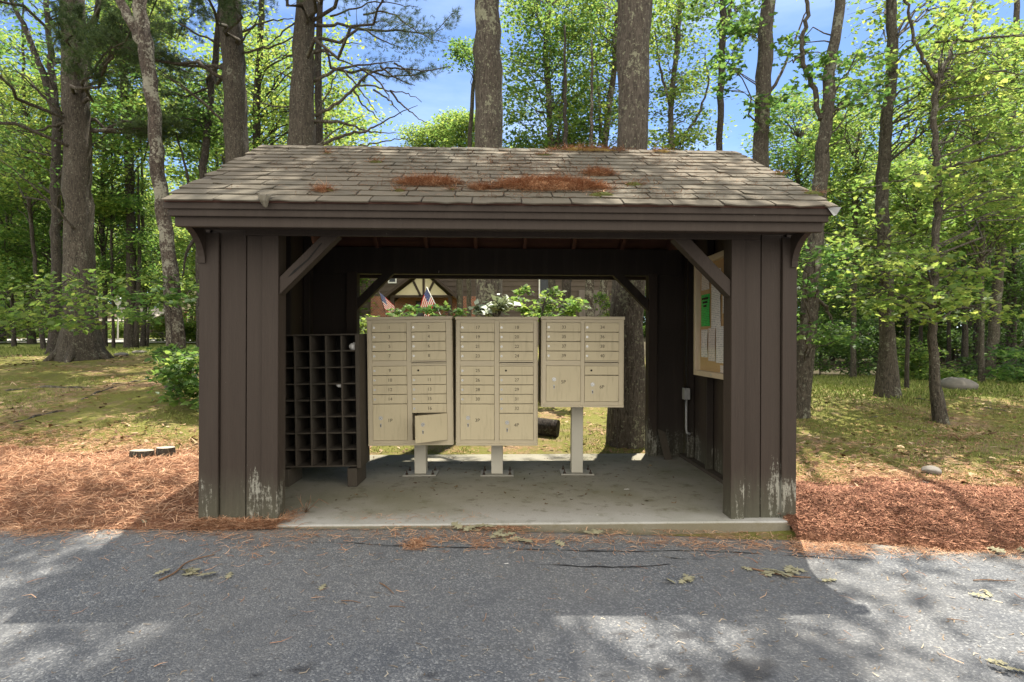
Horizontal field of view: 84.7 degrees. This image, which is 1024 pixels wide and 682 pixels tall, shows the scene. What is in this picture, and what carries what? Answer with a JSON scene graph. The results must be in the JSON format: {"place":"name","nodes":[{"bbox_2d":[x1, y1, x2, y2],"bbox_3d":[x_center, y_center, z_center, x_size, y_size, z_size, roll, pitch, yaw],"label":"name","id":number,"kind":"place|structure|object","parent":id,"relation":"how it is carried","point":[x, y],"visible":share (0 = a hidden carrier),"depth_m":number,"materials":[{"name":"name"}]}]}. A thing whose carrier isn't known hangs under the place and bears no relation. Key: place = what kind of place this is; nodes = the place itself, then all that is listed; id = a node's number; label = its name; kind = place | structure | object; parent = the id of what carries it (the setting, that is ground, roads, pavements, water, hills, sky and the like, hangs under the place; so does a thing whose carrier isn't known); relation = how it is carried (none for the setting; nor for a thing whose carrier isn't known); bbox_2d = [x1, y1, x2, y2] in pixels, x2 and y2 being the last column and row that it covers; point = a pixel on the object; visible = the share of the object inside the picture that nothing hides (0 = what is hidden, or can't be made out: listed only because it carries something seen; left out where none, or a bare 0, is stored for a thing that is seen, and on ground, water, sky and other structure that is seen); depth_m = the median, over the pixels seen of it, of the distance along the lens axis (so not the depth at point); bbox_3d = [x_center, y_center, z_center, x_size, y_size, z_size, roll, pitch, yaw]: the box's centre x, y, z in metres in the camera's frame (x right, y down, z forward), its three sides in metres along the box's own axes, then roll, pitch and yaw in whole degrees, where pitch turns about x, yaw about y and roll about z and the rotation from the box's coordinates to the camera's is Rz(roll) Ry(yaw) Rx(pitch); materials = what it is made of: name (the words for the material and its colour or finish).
{"place":"outdoors","nodes":[
{"label":"outdoors","id":0,"kind":"place"},
{"bbox_2d":[0,527,1023,681],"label":"road","id":1,"kind":"structure","parent":0,"point":[61,648],"depth_m":2.93,"materials":[{"name":"grey asphalt"}]},
{"bbox_2d":[0,506,1023,666],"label":"pine needles","id":2,"kind":"object","parent":1,"relation":"on","point":[415,542],"visible":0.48,"depth_m":3.78,"materials":[{"name":"brown plant"}]},
{"bbox_2d":[0,532,1023,681],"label":"road grit","id":3,"kind":"object","parent":1,"relation":"on","point":[533,622],"visible":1,"depth_m":2.90,"materials":[{"name":"grey gravel"}]},
{"bbox_2d":[0,336,1023,546],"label":"ground","id":4,"kind":"structure","parent":0,"point":[118,403],"depth_m":7.24,"materials":[{"name":"brown soil"}]},
{"bbox_2d":[0,99,50,346],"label":"forest tree","id":5,"kind":"object","parent":4,"relation":"on","point":[8,267],"visible":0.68,"depth_m":18.21,"materials":[{"name":"green plant"}]},
{"bbox_2d":[0,0,97,349],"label":"forest tree","id":6,"kind":"object","parent":4,"relation":"on","point":[22,92],"visible":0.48,"depth_m":16.55,"materials":[{"name":"green plant"}]},
{"bbox_2d":[0,164,108,328],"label":"forest tree","id":7,"kind":"object","parent":4,"relation":"on","point":[45,252],"visible":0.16,"depth_m":19.10,"materials":[{"name":"green plant"}]},
{"bbox_2d":[0,26,121,343],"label":"forest tree","id":8,"kind":"object","parent":4,"relation":"on","point":[30,333],"visible":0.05,"depth_m":23.50,"materials":[{"name":"green plant"}]},
{"bbox_2d":[0,267,141,338],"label":"maple sapling","id":9,"kind":"object","parent":4,"relation":"on","point":[14,316],"visible":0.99,"depth_m":9.62,"materials":[{"name":"green plant"}]},
{"bbox_2d":[0,0,178,353],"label":"forked tree","id":10,"kind":"object","parent":4,"relation":"on","point":[50,89],"visible":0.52,"depth_m":14.43,"materials":[{"name":"green plant"}]},
{"bbox_2d":[32,76,180,346],"bbox_3d":[-13.621,-4.684,19.506,4.288,10.363,8.271,0,0,-31],"label":"forest tree","id":11,"kind":"object","parent":4,"relation":"on","point":[103,200],"visible":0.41,"depth_m":17.88,"materials":[{"name":"green plant"}]},
{"bbox_2d":[0,0,223,362],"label":"pine tree","id":12,"kind":"object","parent":4,"relation":"on","point":[78,215],"visible":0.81,"depth_m":11.95,"materials":[{"name":"brown plant"}]},
{"bbox_2d":[92,102,162,347],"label":"forest tree","id":13,"kind":"object","parent":4,"relation":"on","point":[152,240],"visible":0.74,"depth_m":17.88,"materials":[{"name":"green plant"}]},
{"bbox_2d":[94,145,195,345],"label":"forest tree","id":14,"kind":"object","parent":4,"relation":"on","point":[144,340],"visible":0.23,"depth_m":19.88,"materials":[{"name":"green plant"}]},
{"bbox_2d":[85,0,206,348],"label":"forest tree","id":15,"kind":"object","parent":4,"relation":"on","point":[131,336],"visible":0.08,"depth_m":17.89,"materials":[{"name":"green plant"}]},
{"bbox_2d":[0,443,295,532],"bbox_3d":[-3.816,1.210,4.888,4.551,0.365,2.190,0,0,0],"label":"pine needles","id":16,"kind":"object","parent":4,"relation":"on","point":[224,522],"visible":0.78,"depth_m":4.53,"materials":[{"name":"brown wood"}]},
{"bbox_2d":[115,0,185,387],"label":"lichen maple","id":17,"kind":"object","parent":4,"relation":"on","point":[138,23],"visible":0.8,"depth_m":8.52,"materials":[{"name":"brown plant"}]},
{"bbox_2d":[110,272,198,383],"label":"maple sapling","id":18,"kind":"object","parent":4,"relation":"on","point":[172,299],"visible":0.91,"depth_m":8.12,"materials":[{"name":"green plant"}]},
{"bbox_2d":[137,343,198,411],"bbox_3d":[-4.299,0.556,7.467,1.973,1.052,1.021,0,0,45],"label":"bush","id":19,"kind":"object","parent":4,"relation":"on","point":[181,375],"visible":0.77,"depth_m":7.17,"materials":[{"name":"green plant"}]},
{"bbox_2d":[54,0,293,163],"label":"pine tree","id":20,"kind":"object","parent":4,"relation":"on","point":[234,119],"visible":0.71,"depth_m":11.80,"materials":[{"name":"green plant"}]},
{"bbox_2d":[113,103,250,329],"bbox_3d":[-14.541,-5.614,27.642,7.422,11.904,7.760,0,0,-11],"label":"forest tree","id":21,"kind":"object","parent":4,"relation":"on","point":[192,269],"visible":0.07,"depth_m":27.60,"materials":[{"name":"green plant"}]},
{"bbox_2d":[157,5,258,350],"bbox_3d":[-7.782,-5.355,14.274,2.330,12.094,5.219,0,0,-35],"label":"forest tree","id":22,"kind":"object","parent":4,"relation":"on","point":[208,132],"visible":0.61,"depth_m":13.00,"materials":[{"name":"green plant"}]},
{"bbox_2d":[148,33,292,325],"bbox_3d":[-11.697,-6.248,23.961,7.633,13.343,6.935,0,0,3],"label":"forest tree","id":23,"kind":"object","parent":4,"relation":"on","point":[179,172],"visible":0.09,"depth_m":23.58,"materials":[{"name":"green plant"}]},
{"bbox_2d":[176,0,332,302],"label":"forest tree","id":24,"kind":"object","parent":4,"relation":"on","point":[211,157],"visible":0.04,"depth_m":26.34,"materials":[{"name":"green plant"}]},
{"bbox_2d":[166,0,391,163],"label":"forest tree","id":25,"kind":"object","parent":4,"relation":"on","point":[259,60],"visible":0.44,"depth_m":15.70,"materials":[{"name":"green plant"}]},
{"bbox_2d":[260,54,380,314],"bbox_3d":[-9.016,-6.180,25.970,7.145,13.314,6.492,0,0,-25],"label":"forest tree","id":26,"kind":"object","parent":4,"relation":"on","point":[327,130],"visible":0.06,"depth_m":25.43,"materials":[{"name":"green plant"}]},
{"bbox_2d":[314,0,368,143],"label":"pine tree","id":27,"kind":"object","parent":4,"relation":"on","point":[318,100],"visible":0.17,"depth_m":12.94,"materials":[{"name":"brown plant"}]},
{"bbox_2d":[243,0,461,145],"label":"pine tree","id":28,"kind":"object","parent":4,"relation":"on","point":[302,122],"visible":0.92,"depth_m":11.28,"materials":[{"name":"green plant"}]},
{"bbox_2d":[323,105,392,146],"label":"forest tree","id":29,"kind":"object","parent":4,"relation":"on","point":[363,120],"visible":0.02,"depth_m":30.27,"materials":[{"name":"green plant"}]},
{"bbox_2d":[392,119,457,147],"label":"forest tree","id":30,"kind":"object","parent":4,"relation":"on","point":[416,139],"visible":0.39,"depth_m":25.77,"materials":[{"name":"green plant"}]},
{"bbox_2d":[386,301,469,316],"bbox_3d":[-1.705,0.199,11.201,1.570,2.046,1.336,0,0,-17],"label":"shrub","id":31,"kind":"object","parent":4,"relation":"on","point":[428,309],"visible":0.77,"depth_m":10.95,"materials":[{"name":"green plant"}]},
{"bbox_2d":[437,36,475,316],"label":"maple tree","id":32,"kind":"object","parent":4,"relation":"on","point":[465,55],"visible":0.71,"depth_m":16.68,"materials":[{"name":"green plant"}]},
{"bbox_2d":[423,106,502,316],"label":"forest tree","id":33,"kind":"object","parent":4,"relation":"on","point":[459,121],"visible":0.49,"depth_m":23.84,"materials":[{"name":"green plant"}]},
{"bbox_2d":[360,278,611,344],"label":"brown house","id":34,"kind":"structure","parent":4,"relation":"on","point":[398,293],"depth_m":25.95,"materials":[{"name":"brown wood"}]},
{"bbox_2d":[472,0,502,316],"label":"pine tree","id":35,"kind":"object","parent":4,"relation":"on","point":[488,92],"visible":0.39,"depth_m":8.42,"materials":[{"name":"brown plant"}]},
{"bbox_2d":[468,293,520,316],"bbox_3d":[-0.247,0.416,8.020,0.758,2.192,0.791,0,0,0],"label":"shrub","id":36,"kind":"object","parent":4,"relation":"on","point":[503,304],"visible":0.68,"depth_m":7.90,"materials":[{"name":"white plant"}]},
{"bbox_2d":[0,375,1023,487],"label":"moss blades","id":37,"kind":"object","parent":4,"relation":"on","point":[827,431],"visible":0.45,"depth_m":6.88,"materials":[{"name":"green plant"}]},
{"bbox_2d":[0,345,1023,414],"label":"lawn grass","id":38,"kind":"structure","parent":4,"relation":"on","point":[999,390],"depth_m":10.89,"materials":[{"name":"green plant"}]},
{"bbox_2d":[0,410,1023,488],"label":"pine needles","id":39,"kind":"object","parent":4,"relation":"on","point":[817,479],"visible":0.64,"depth_m":5.58,"materials":[{"name":"brown plant"}]},
{"bbox_2d":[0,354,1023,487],"bbox_3d":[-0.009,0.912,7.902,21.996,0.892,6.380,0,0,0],"label":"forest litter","id":40,"kind":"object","parent":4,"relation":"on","point":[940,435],"visible":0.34,"depth_m":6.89,"materials":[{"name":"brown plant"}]},
{"bbox_2d":[277,453,789,534],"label":"concrete slab","id":41,"kind":"structure","parent":4,"relation":"on","point":[697,493],"depth_m":4.65,"materials":[{"name":"grey concrete"}]},
{"bbox_2d":[285,334,369,486],"bbox_3d":[-1.716,0.619,5.155,0.727,1.358,0.330,-1,0,0],"label":"pigeonhole shelf","id":42,"kind":"object","parent":41,"relation":"on","point":[326,420],"visible":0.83,"depth_m":5.12,"materials":[{"name":"brown wood"}]},
{"bbox_2d":[366,316,455,476],"bbox_3d":[-0.940,0.534,5.330,0.800,1.521,0.632,-1,0,0],"label":"cluster mailbox","id":43,"kind":"object","parent":41,"relation":"on","point":[411,369],"visible":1,"depth_m":5.19,"materials":[{"name":"metal"}]},
{"bbox_2d":[373,404,407,440],"bbox_3d":[-1.125,0.751,5.190,0.317,0.333,0.027,-1,0,0],"label":"parcel door","id":44,"kind":"structure","parent":43,"relation":"in","point":[390,421],"depth_m":5.19,"materials":[{"name":"metal"}]},
{"bbox_2d":[412,403,446,412],"bbox_3d":[-0.762,0.621,5.193,0.317,0.083,0.022,-1,0,0],"label":"mail door","id":45,"kind":"structure","parent":43,"relation":"in","point":[416,408],"depth_m":5.19,"materials":[{"name":"metal"}]},
{"bbox_2d":[415,413,447,442],"bbox_3d":[-0.733,0.789,5.105,0.317,0.245,0.038,-1,0,-33],"label":"parcel door","id":46,"kind":"structure","parent":43,"relation":"in","point":[432,427],"depth_m":5.10,"materials":[{"name":"metal"}]},
{"bbox_2d":[455,317,537,475],"bbox_3d":[-0.141,0.534,5.411,0.770,1.519,0.470,0,0,0],"label":"cluster mailbox","id":47,"kind":"object","parent":41,"relation":"on","point":[496,384],"visible":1,"depth_m":5.19,"materials":[{"name":"metal"}]},
{"bbox_2d":[460,404,493,439],"bbox_3d":[-0.320,0.748,5.190,0.314,0.329,0.027,0,0,0],"label":"parcel door","id":48,"kind":"structure","parent":47,"relation":"in","point":[476,420],"depth_m":5.19,"materials":[{"name":"metal"}]},
{"bbox_2d":[499,375,532,384],"bbox_3d":[0.040,0.361,5.193,0.313,0.083,0.022,0,0,0],"label":"mail door","id":49,"kind":"structure","parent":47,"relation":"in","point":[503,379],"depth_m":5.19,"materials":[{"name":"metal"}]},
{"bbox_2d":[499,394,532,403],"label":"mail door","id":50,"kind":"structure","parent":47,"relation":"in","point":[503,398],"depth_m":5.19,"materials":[{"name":"metal"}]},
{"bbox_2d":[499,413,532,439],"bbox_3d":[0.040,0.792,5.190,0.313,0.242,0.027,0,0,0],"label":"parcel door","id":51,"kind":"structure","parent":47,"relation":"in","point":[512,426],"depth_m":5.19,"materials":[{"name":"metal"}]},
{"bbox_2d":[161,145,840,520],"bbox_3d":[-0.077,-0.222,5.220,4.465,3.154,3.201,0,0,-2],"label":"mail shelter","id":52,"kind":"object","parent":41,"relation":"on","point":[277,261],"visible":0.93,"depth_m":4.10,"materials":[{"name":"brown paint"}]},
{"bbox_2d":[386,169,470,186],"bbox_3d":[-0.601,-1.166,4.042,0.642,0.162,0.320,0,0,-2],"label":"needle drift","id":53,"kind":"object","parent":52,"relation":"on","point":[429,179],"visible":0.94,"depth_m":3.99,"materials":[{"name":"brown plant"}]},
{"bbox_2d":[229,143,819,199],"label":"pine needles","id":54,"kind":"object","parent":52,"relation":"on","point":[547,162],"visible":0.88,"depth_m":4.40,"materials":[{"name":"brown plant"}]},
{"bbox_2d":[476,170,621,191],"bbox_3d":[0.272,-1.133,4.016,1.112,0.214,0.431,0,0,-2],"label":"needle drift","id":55,"kind":"object","parent":52,"relation":"on","point":[553,183],"visible":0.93,"depth_m":3.95,"materials":[{"name":"brown plant"}]},
{"bbox_2d":[548,142,634,151],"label":"pine needles","id":56,"kind":"object","parent":52,"relation":"on","point":[580,147],"visible":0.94,"depth_m":5.16,"materials":[{"name":"brown plant"}]},
{"bbox_2d":[682,258,690,434],"bbox_3d":[1.873,0.003,6.012,0.076,2.002,0.086,0,0,-1],"label":"electrical box","id":57,"kind":"object","parent":52,"relation":"attached to","point":[686,394],"visible":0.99,"depth_m":6.01,"materials":[{"name":"grey metal"}]},
{"bbox_2d":[693,250,723,379],"bbox_3d":[1.833,-0.220,4.890,0.118,1.095,1.140,0,0,-1],"label":"notice board","id":58,"kind":"object","parent":52,"relation":"attached to","point":[704,366],"visible":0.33,"depth_m":5.33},
{"bbox_2d":[711,268,720,327],"bbox_3d":[1.815,-0.378,5.010,0.010,0.520,0.220,1,0,-1],"label":"paper notice","id":59,"kind":"object","parent":58,"relation":"attached to","point":[715,310],"visible":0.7,"depth_m":5.02,"materials":[{"name":"white paper"}]},
{"bbox_2d":[538,316,624,474],"bbox_3d":[0.650,0.533,5.411,0.777,1.521,0.470,0,0,0],"label":"cluster mailbox","id":60,"kind":"object","parent":41,"relation":"on","point":[581,362],"visible":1,"depth_m":5.19,"materials":[{"name":"metal"}]},
{"bbox_2d":[546,366,579,400],"bbox_3d":[0.474,0.394,5.190,0.315,0.327,0.027,0,0,0],"label":"parcel door","id":61,"kind":"structure","parent":60,"relation":"in","point":[562,382],"depth_m":5.19,"materials":[{"name":"metal"}]},
{"bbox_2d":[585,375,618,401],"bbox_3d":[0.828,0.439,5.190,0.313,0.240,0.027,0,0,0],"label":"parcel door","id":62,"kind":"structure","parent":60,"relation":"in","point":[597,388],"depth_m":5.19,"materials":[{"name":"metal"}]},
{"bbox_2d":[503,284,590,400],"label":"maple sapling","id":63,"kind":"object","parent":4,"relation":"on","point":[546,308],"visible":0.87,"depth_m":10.14,"materials":[{"name":"green plant"}]},
{"bbox_2d":[538,417,559,436],"bbox_3d":[0.319,1.161,7.648,0.640,0.255,0.248,0,0,18],"label":"fallen log","id":64,"kind":"object","parent":4,"relation":"on","point":[548,427],"visible":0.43,"depth_m":7.50,"materials":[{"name":"brown wood"}]},
{"bbox_2d":[499,0,617,314],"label":"maple tree","id":65,"kind":"object","parent":4,"relation":"on","point":[549,45],"visible":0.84,"depth_m":14.35,"materials":[{"name":"green plant"}]},
{"bbox_2d":[561,25,571,315],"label":"forest tree","id":66,"kind":"object","parent":4,"relation":"on","point":[566,285],"visible":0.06,"depth_m":11.96,"materials":[{"name":"brown plant"}]},
{"bbox_2d":[538,0,657,315],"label":"maple tree","id":67,"kind":"object","parent":4,"relation":"on","point":[609,115],"visible":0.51,"depth_m":15.43,"materials":[{"name":"green plant"}]},
{"bbox_2d":[585,40,610,316],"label":"forest tree","id":68,"kind":"object","parent":4,"relation":"on","point":[590,297],"visible":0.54,"depth_m":12.97,"materials":[{"name":"brown plant"}]},
{"bbox_2d":[606,0,652,448],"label":"pine tree","id":69,"kind":"object","parent":4,"relation":"on","point":[625,426],"visible":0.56,"depth_m":7.01,"materials":[{"name":"brown plant"}]},
{"bbox_2d":[648,0,736,150],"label":"maple tree","id":70,"kind":"object","parent":4,"relation":"on","point":[671,91],"visible":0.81,"depth_m":14.50,"materials":[{"name":"green plant"}]},
{"bbox_2d":[672,0,776,150],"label":"forest tree","id":71,"kind":"object","parent":4,"relation":"on","point":[721,43],"visible":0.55,"depth_m":12.48,"materials":[{"name":"green plant"}]},
{"bbox_2d":[705,0,806,167],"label":"pale trunk tree","id":72,"kind":"object","parent":4,"relation":"on","point":[764,98],"visible":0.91,"depth_m":9.49,"materials":[{"name":"green plant"}]},
{"bbox_2d":[712,0,904,418],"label":"maple tree","id":73,"kind":"object","parent":4,"relation":"on","point":[816,258],"visible":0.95,"depth_m":7.91,"materials":[{"name":"green plant"}]},
{"bbox_2d":[738,88,879,307],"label":"maple tree","id":74,"kind":"object","parent":4,"relation":"on","point":[799,148],"visible":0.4,"depth_m":16.50,"materials":[{"name":"green plant"}]},
{"bbox_2d":[798,320,850,374],"bbox_3d":[9.504,0.320,17.459,2.017,2.037,4.554,0,0,28],"label":"shrub","id":75,"kind":"object","parent":4,"relation":"on","point":[819,359],"visible":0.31,"depth_m":16.59,"materials":[{"name":"green plant"}]},
{"bbox_2d":[779,124,877,364],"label":"forest tree","id":76,"kind":"object","parent":4,"relation":"on","point":[820,311],"visible":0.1,"depth_m":26.15,"materials":[{"name":"green plant"}]},
{"bbox_2d":[643,205,1021,358],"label":"forest","id":77,"kind":"object","parent":4,"relation":"on","point":[644,324],"depth_m":40.31,"materials":[{"name":"green plant"}]},
{"bbox_2d":[824,313,878,375],"bbox_3d":[10.901,0.252,17.755,2.062,2.209,4.086,0,0,36],"label":"shrub","id":78,"kind":"object","parent":4,"relation":"on","point":[863,342],"visible":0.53,"depth_m":17.13,"materials":[{"name":"green plant"}]},
{"bbox_2d":[799,137,911,364],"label":"forest tree","id":79,"kind":"object","parent":4,"relation":"on","point":[835,301],"visible":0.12,"depth_m":26.73,"materials":[{"name":"green plant"}]},
{"bbox_2d":[795,101,943,377],"bbox_3d":[9.796,-2.993,15.416,3.614,8.529,6.919,0,0,33],"label":"maple tree","id":80,"kind":"object","parent":4,"relation":"on","point":[854,168],"visible":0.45,"depth_m":14.64,"materials":[{"name":"green plant"}]},
{"bbox_2d":[820,147,927,362],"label":"forest tree","id":81,"kind":"object","parent":4,"relation":"on","point":[876,357],"visible":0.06,"depth_m":29.88,"materials":[{"name":"green plant"}]},
{"bbox_2d":[777,475,1023,551],"bbox_3d":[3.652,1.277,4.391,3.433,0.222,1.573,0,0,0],"label":"bark mulch","id":82,"kind":"object","parent":4,"relation":"on","point":[870,488],"visible":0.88,"depth_m":4.20,"materials":[{"name":"brown wood"}]},
{"bbox_2d":[830,63,983,357],"bbox_3d":[18.913,-5.742,26.703,7.082,14.332,7.703,0,0,14],"label":"forest tree","id":83,"kind":"object","parent":4,"relation":"on","point":[943,334],"visible":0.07,"depth_m":26.91,"materials":[{"name":"green plant"}]},
{"bbox_2d":[796,0,1022,398],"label":"maple tree","id":84,"kind":"object","parent":4,"relation":"on","point":[887,380],"visible":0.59,"depth_m":9.10,"materials":[{"name":"green plant"}]},
{"bbox_2d":[849,152,975,388],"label":"sapling","id":85,"kind":"object","parent":4,"relation":"on","point":[895,169],"visible":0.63,"depth_m":10.87,"materials":[{"name":"green plant"}]},
{"bbox_2d":[896,335,948,380],"bbox_3d":[10.542,0.557,14.598,1.442,1.436,2.828,0,0,40],"label":"shrub","id":86,"kind":"object","parent":4,"relation":"on","point":[916,368],"visible":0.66,"depth_m":14.09,"materials":[{"name":"green plant"}]},
{"bbox_2d":[833,0,1023,424],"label":"maple tree","id":87,"kind":"object","parent":4,"relation":"on","point":[934,290],"visible":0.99,"depth_m":7.71,"materials":[{"name":"green plant"}]},
{"bbox_2d":[841,111,1018,368],"bbox_3d":[14.202,-3.683,18.260,5.684,10.104,4.967,0,0,36],"label":"forest tree","id":88,"kind":"object","parent":4,"relation":"on","point":[948,332],"visible":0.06,"depth_m":18.17,"materials":[{"name":"green plant"}]},
{"bbox_2d":[868,102,1022,369],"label":"forest tree","id":89,"kind":"object","parent":4,"relation":"on","point":[976,326],"visible":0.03,"depth_m":17.54,"materials":[{"name":"green plant"}]},
{"bbox_2d":[914,361,980,381],"bbox_3d":[10.434,0.871,13.565,1.535,0.820,2.234,0,0,42],"label":"shrub","id":90,"kind":"object","parent":4,"relation":"on","point":[947,372],"visible":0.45,"depth_m":13.11,"materials":[{"name":"green plant"}]},
{"bbox_2d":[895,2,1023,381],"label":"maple tree","id":91,"kind":"object","parent":4,"relation":"on","point":[1002,238],"visible":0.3,"depth_m":12.88,"materials":[{"name":"green plant"}]},
{"bbox_2d":[941,377,978,390],"bbox_3d":[8.635,0.854,10.893,0.626,0.317,0.620,0,0,0],"label":"rock","id":92,"kind":"object","parent":4,"relation":"on","point":[956,383],"visible":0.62,"depth_m":10.70,"materials":[{"name":"grey stone"}]},
{"bbox_2d":[903,0,1023,378],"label":"forest tree","id":93,"kind":"object","parent":4,"relation":"on","point":[993,336],"visible":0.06,"depth_m":14.91,"materials":[{"name":"green plant"}]},
{"bbox_2d":[909,119,1020,372],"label":"forest tree","id":94,"kind":"object","parent":4,"relation":"on","point":[964,345],"visible":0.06,"depth_m":16.95,"materials":[{"name":"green plant"}]},
{"bbox_2d":[914,114,1023,363],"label":"forest tree","id":95,"kind":"object","parent":4,"relation":"on","point":[970,326],"visible":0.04,"depth_m":25.53,"materials":[{"name":"green plant"}]},
{"bbox_2d":[929,192,1023,363],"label":"forest tree","id":96,"kind":"object","parent":4,"relation":"on","point":[1014,283],"visible":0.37,"depth_m":17.70,"materials":[{"name":"green plant"}]},
{"bbox_2d":[949,350,1003,376],"bbox_3d":[14.069,0.866,17.023,1.550,1.179,3.948,0,0,42],"label":"shrub","id":97,"kind":"object","parent":4,"relation":"on","point":[967,367],"visible":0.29,"depth_m":16.68,"materials":[{"name":"green plant"}]},
{"bbox_2d":[975,343,1023,383],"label":"shrub","id":98,"kind":"object","parent":4,"relation":"on","point":[1010,370],"visible":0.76,"depth_m":12.55,"materials":[{"name":"green plant"}]},
{"bbox_2d":[0,0,1023,327],"label":"sky","id":99,"kind":"structure","parent":0,"point":[453,89],"materials":[{"name":"blue"}]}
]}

